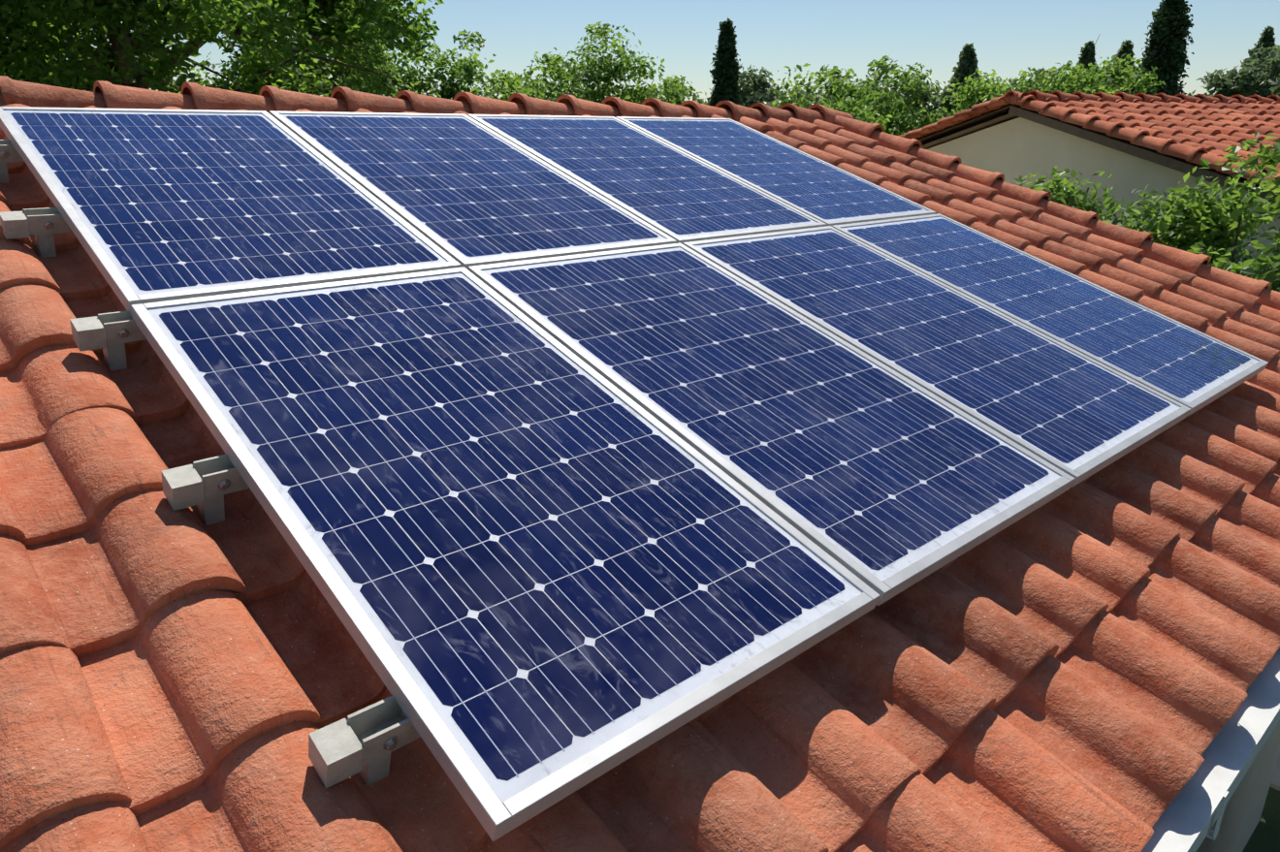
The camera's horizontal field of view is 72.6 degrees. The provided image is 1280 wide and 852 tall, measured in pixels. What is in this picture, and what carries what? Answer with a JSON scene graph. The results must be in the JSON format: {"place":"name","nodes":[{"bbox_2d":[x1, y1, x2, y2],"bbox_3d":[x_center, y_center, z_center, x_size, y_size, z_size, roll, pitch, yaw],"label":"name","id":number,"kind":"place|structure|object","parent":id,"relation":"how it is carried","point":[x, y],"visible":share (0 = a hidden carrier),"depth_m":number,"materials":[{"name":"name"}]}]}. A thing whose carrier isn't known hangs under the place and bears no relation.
{"place":"outdoors","nodes":[
{"label":"outdoors","id":0,"kind":"place"},
{"bbox_2d":[0,0,444,96],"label":"tree","id":1,"kind":"object","parent":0,"point":[53,24],"depth_m":13.01,"materials":[{"name":"green plant"}]},
{"bbox_2d":[193,4,438,96],"bbox_3d":[-7.701,-8.054,20.988,5.405,10.592,5.363,-16,24,-40],"label":"feathery tree","id":2,"kind":"object","parent":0,"point":[371,80],"depth_m":19.83,"materials":[{"name":"green plant"}]},
{"bbox_2d":[0,102,1279,851],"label":"roof tiles","id":3,"kind":"object","parent":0,"point":[1082,664],"visible":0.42,"depth_m":1.79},
{"bbox_2d":[65,0,1279,122],"label":"sky","id":4,"kind":"structure","parent":0,"point":[1008,37],"materials":[{"name":"blue"}]},
{"bbox_2d":[824,68,846,102],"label":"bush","id":5,"kind":"object","parent":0,"point":[831,93],"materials":[{"name":"green plant"}]},
{"bbox_2d":[1196,720,1279,851],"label":"wall","id":6,"kind":"structure","parent":0,"point":[1242,813],"depth_m":5.17,"materials":[{"name":"paint"}]},
{"bbox_3d":[-1.514,-0.938,4.867,8.300,1.391,8.557,-16,24,-40],"label":"roof","id":7,"kind":"object","parent":6,"relation":"on","visible":0},
{"bbox_2d":[0,139,24,183],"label":"mounting bracket","id":8,"kind":"object","parent":7,"relation":"on","point":[9,152],"visible":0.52,"depth_m":3.07,"materials":[{"name":"grey metal"}]},
{"bbox_2d":[0,207,72,257],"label":"mounting bracket","id":9,"kind":"object","parent":7,"relation":"on","point":[43,225],"visible":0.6,"depth_m":2.67,"materials":[{"name":"grey metal"}]},
{"bbox_2d":[69,310,146,370],"bbox_3d":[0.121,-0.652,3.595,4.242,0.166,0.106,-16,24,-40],"label":"mounting bracket","id":10,"kind":"object","parent":7,"relation":"on","point":[110,334],"visible":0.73,"depth_m":2.26,"materials":[{"name":"grey metal"}]},
{"bbox_2d":[160,454,249,525],"bbox_3d":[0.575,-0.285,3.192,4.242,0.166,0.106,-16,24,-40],"label":"mounting bracket","id":11,"kind":"object","parent":7,"relation":"on","point":[205,486],"visible":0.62,"depth_m":1.85,"materials":[{"name":"grey metal"}]},
{"bbox_2d":[0,106,460,315],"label":"solar panel","id":12,"kind":"object","parent":7,"relation":"on","point":[153,206],"visible":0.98,"depth_m":2.94,"materials":[{"name":"blue glass"}]},
{"bbox_2d":[308,695,420,788],"bbox_3d":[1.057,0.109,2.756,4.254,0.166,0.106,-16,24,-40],"label":"mounting bracket","id":13,"kind":"object","parent":7,"relation":"on","point":[365,743],"visible":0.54,"depth_m":1.42,"materials":[{"name":"grey metal"}]},
{"bbox_2d":[0,75,854,124],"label":"ridge caps","id":14,"kind":"object","parent":7,"relation":"on","point":[191,96],"visible":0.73,"depth_m":4.57,"materials":[{"name":"ceramic"}]},
{"bbox_2d":[269,110,676,269],"bbox_3d":[-0.752,-1.063,3.727,1.000,0.549,1.586,-16,24,-40],"label":"solar panel","id":15,"kind":"object","parent":7,"relation":"on","point":[465,191],"visible":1,"depth_m":3.61,"materials":[{"name":"blue glass"}]},
{"bbox_2d":[130,267,880,841],"bbox_3d":[-0.403,0.044,2.102,1.000,0.577,1.672,-16,24,-40],"label":"solar panel","id":16,"kind":"object","parent":7,"relation":"on","point":[544,568],"visible":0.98,"depth_m":1.88,"materials":[{"name":"blue glass"}]},
{"bbox_2d":[467,114,827,244],"bbox_3d":[0.000,-1.281,4.374,1.000,0.549,1.586,-16,24,-40],"label":"solar panel","id":17,"kind":"object","parent":7,"relation":"on","point":[679,196],"visible":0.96,"depth_m":4.27,"materials":[{"name":"blue glass"}]},
{"bbox_2d":[467,242,1075,606],"bbox_3d":[0.348,-0.173,2.749,1.000,0.577,1.672,-16,24,-40],"label":"solar panel","id":18,"kind":"object","parent":7,"relation":"on","point":[884,482],"visible":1,"depth_m":2.58,"materials":[{"name":"blue glass"}]},
{"bbox_2d":[615,116,935,225],"bbox_3d":[0.751,-1.498,5.021,1.000,0.549,1.586,-16,24,-40],"label":"solar panel","id":19,"kind":"object","parent":7,"relation":"on","point":[828,194],"visible":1,"depth_m":4.93,"materials":[{"name":"blue glass"}]},
{"bbox_2d":[682,225,1190,487],"bbox_3d":[1.100,-0.391,3.396,1.000,0.577,1.672,-16,24,-40],"label":"solar panel","id":20,"kind":"object","parent":7,"relation":"on","point":[1079,417],"visible":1,"depth_m":3.26,"materials":[{"name":"blue glass"}]},
{"bbox_2d":[831,213,1268,416],"bbox_3d":[1.851,-0.609,4.043,1.000,0.577,1.672,-16,24,-40],"label":"solar panel","id":21,"kind":"object","parent":7,"relation":"on","point":[1194,369],"visible":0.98,"depth_m":3.93,"materials":[{"name":"blue glass"}]},
{"bbox_2d":[832,115,1279,310],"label":"verge caps","id":22,"kind":"object","parent":7,"relation":"attached to","point":[1188,262],"visible":0.83,"depth_m":5.92,"materials":[{"name":"ceramic"}]},
{"bbox_2d":[1140,646,1279,851],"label":"gutter","id":23,"kind":"object","parent":7,"relation":"attached to","point":[1191,815],"visible":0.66,"depth_m":1.94,"materials":[{"name":"paint"}]},
{"bbox_2d":[1242,787,1279,851],"bbox_3d":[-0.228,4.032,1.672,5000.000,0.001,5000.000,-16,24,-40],"label":"ground","id":24,"kind":"structure","parent":0,"point":[1264,837],"depth_m":5.74,"materials":[{"name":"green plant"}]},
{"bbox_2d":[0,7,103,89],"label":"tree","id":25,"kind":"object","parent":24,"relation":"on","point":[28,56],"depth_m":14.16,"materials":[{"name":"green plant"}]},
{"bbox_2d":[319,29,558,101],"bbox_3d":[-5.118,-7.444,24.806,7.992,6.997,7.981,-16,24,-40],"label":"tree","id":26,"kind":"object","parent":24,"relation":"on","point":[466,73],"depth_m":24.13,"materials":[{"name":"green plant"}]},
{"bbox_2d":[490,21,687,104],"bbox_3d":[-1.407,-9.200,28.838,7.893,7.756,6.939,-16,24,-40],"label":"tree","id":27,"kind":"object","parent":24,"relation":"on","point":[620,70],"depth_m":27.02,"materials":[{"name":"green plant"}]},
{"bbox_2d":[608,74,703,105],"bbox_3d":[1.127,-10.272,33.993,5.853,6.500,5.629,-16,24,-40],"label":"bush","id":28,"kind":"object","parent":24,"relation":"on","point":[689,89],"depth_m":33.19,"materials":[{"name":"green plant"}]},
{"bbox_2d":[686,92,710,104],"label":"bush","id":29,"kind":"object","parent":24,"relation":"on","point":[701,101],"depth_m":50.03,"materials":[{"name":"green plant"}]},
{"bbox_2d":[704,17,747,106],"bbox_3d":[3.010,-10.197,31.235,2.248,8.113,2.168,-16,24,-40],"label":"cypress","id":30,"kind":"object","parent":24,"relation":"on","point":[725,73],"depth_m":30.22,"materials":[{"name":"green plant"}]},
{"bbox_2d":[706,64,785,107],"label":"tree","id":31,"kind":"object","parent":24,"relation":"on","point":[756,91],"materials":[{"name":"green plant"}]},
{"bbox_2d":[754,87,837,108],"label":"bush","id":32,"kind":"object","parent":24,"relation":"on","point":[808,96],"visible":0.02,"depth_m":64.98,"materials":[{"name":"green plant"}]},
{"bbox_2d":[767,63,905,135],"bbox_3d":[4.397,-5.579,20.979,5.776,5.903,5.666,-16,24,-40],"label":"garden tree","id":33,"kind":"object","parent":24,"relation":"on","point":[855,112],"depth_m":19.98,"materials":[{"name":"green plant"}]},
{"bbox_2d":[841,72,939,125],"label":"tree","id":34,"kind":"object","parent":24,"relation":"on","point":[872,75],"depth_m":71.34,"materials":[{"name":"green plant"}]},
{"bbox_2d":[865,72,949,130],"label":"tree","id":35,"kind":"object","parent":24,"relation":"on","point":[926,100],"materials":[{"name":"green plant"}]},
{"bbox_2d":[808,55,1007,135],"bbox_3d":[7.207,-6.479,23.191,5.620,6.199,5.839,-16,24,-40],"label":"garden tree","id":36,"kind":"object","parent":24,"relation":"on","point":[973,96],"depth_m":21.89,"materials":[{"name":"green plant"}]},
{"bbox_2d":[935,42,981,116],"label":"cypress tree","id":37,"kind":"object","parent":24,"relation":"on","point":[967,64],"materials":[{"name":"green plant"}]},
{"bbox_2d":[998,67,1081,91],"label":"tree","id":38,"kind":"object","parent":24,"relation":"on","point":[1040,72],"depth_m":48.66,"materials":[{"name":"green plant"}]},
{"bbox_2d":[963,35,1165,105],"bbox_3d":[13.792,-8.354,27.537,6.073,6.983,7.171,-16,24,-40],"label":"garden tree","id":39,"kind":"object","parent":24,"relation":"on","point":[1092,84],"depth_m":26.26,"materials":[{"name":"green plant"}]},
{"bbox_2d":[1071,40,1099,76],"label":"cypress tree","id":40,"kind":"object","parent":24,"relation":"on","point":[1085,49],"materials":[{"name":"green plant"}]},
{"bbox_2d":[927,117,1279,276],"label":"neighbour walls","id":41,"kind":"structure","parent":24,"relation":"on","point":[1010,150],"depth_m":10.80,"materials":[{"name":"beige paint"}]},
{"bbox_2d":[897,96,1017,139],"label":"neighbour roof","id":42,"kind":"structure","parent":41,"relation":"on","point":[981,108],"depth_m":12.11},
{"bbox_2d":[909,92,1029,140],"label":"roof edge tiles","id":43,"kind":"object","parent":41,"relation":"on","point":[995,108],"visible":0.08,"depth_m":11.98,"materials":[{"name":"ceramic"}]},
{"bbox_2d":[918,105,1278,203],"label":"roof fascia","id":44,"kind":"structure","parent":41,"relation":"on","point":[1008,113],"depth_m":10.36,"materials":[{"name":"brown wood"}]},
{"bbox_2d":[1034,96,1279,174],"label":"neighbour roof","id":45,"kind":"structure","parent":44,"relation":"on","point":[1217,128],"depth_m":10.89,"materials":[{"name":"ceramic"}]},
{"bbox_2d":[1003,90,1279,103],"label":"roof ridge tiles","id":46,"kind":"object","parent":45,"relation":"on","point":[1060,96],"visible":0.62,"depth_m":11.95,"materials":[{"name":"tile"}]},
{"bbox_2d":[1002,94,1279,189],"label":"roof edge tiles","id":47,"kind":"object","parent":41,"relation":"on","point":[1168,146],"visible":0.92,"depth_m":9.68,"materials":[{"name":"ceramic"}]},
{"bbox_2d":[1102,39,1139,95],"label":"cypress tree","id":48,"kind":"object","parent":24,"relation":"on","point":[1127,47],"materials":[{"name":"green plant"}]},
{"bbox_2d":[1132,0,1194,95],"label":"cypress","id":49,"kind":"object","parent":24,"relation":"on","point":[1170,56],"depth_m":27.06,"materials":[{"name":"green plant"}]},
{"bbox_2d":[1186,69,1248,96],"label":"tree","id":50,"kind":"object","parent":24,"relation":"on","point":[1206,80],"depth_m":53.50,"materials":[{"name":"green plant"}]},
{"bbox_2d":[1206,42,1279,96],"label":"tree","id":51,"kind":"object","parent":24,"relation":"on","point":[1231,82],"depth_m":48.50,"materials":[{"name":"green plant"}]},
{"bbox_2d":[1239,26,1277,97],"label":"tree","id":52,"kind":"object","parent":24,"relation":"on","point":[1266,38],"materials":[{"name":"green plant"}]},
{"bbox_2d":[1269,751,1279,791],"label":"patio paving","id":53,"kind":"structure","parent":0,"point":[1275,783],"depth_m":6.17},
{"bbox_2d":[1014,165,1125,221],"bbox_3d":[4.296,-0.788,9.678,1.635,4.041,1.615,-16,24,-40],"label":"shrub","id":54,"kind":"object","parent":53,"relation":"on","point":[1059,192],"depth_m":8.80,"materials":[{"name":"green plant"}]},
{"bbox_2d":[1099,185,1251,262],"bbox_3d":[4.578,-0.330,8.499,1.685,3.929,1.963,-16,24,-40],"label":"shrub","id":55,"kind":"object","parent":53,"relation":"on","point":[1173,197],"depth_m":7.62,"materials":[{"name":"green plant"}]},
{"bbox_2d":[1099,183,1277,271],"bbox_3d":[4.624,-0.154,7.967,1.802,3.943,1.790,-16,24,-40],"label":"shrub","id":56,"kind":"object","parent":53,"relation":"on","point":[1176,218],"depth_m":7.46,"materials":[{"name":"green plant"}]},
{"bbox_2d":[1165,151,1278,280],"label":"shrub","id":57,"kind":"object","parent":53,"relation":"on","point":[1234,211],"depth_m":6.99,"materials":[{"name":"green plant"}]},
{"bbox_2d":[1221,131,1279,292],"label":"shrub","id":58,"kind":"object","parent":53,"relation":"on","point":[1268,265],"depth_m":6.15,"materials":[{"name":"green plant"}]}
]}

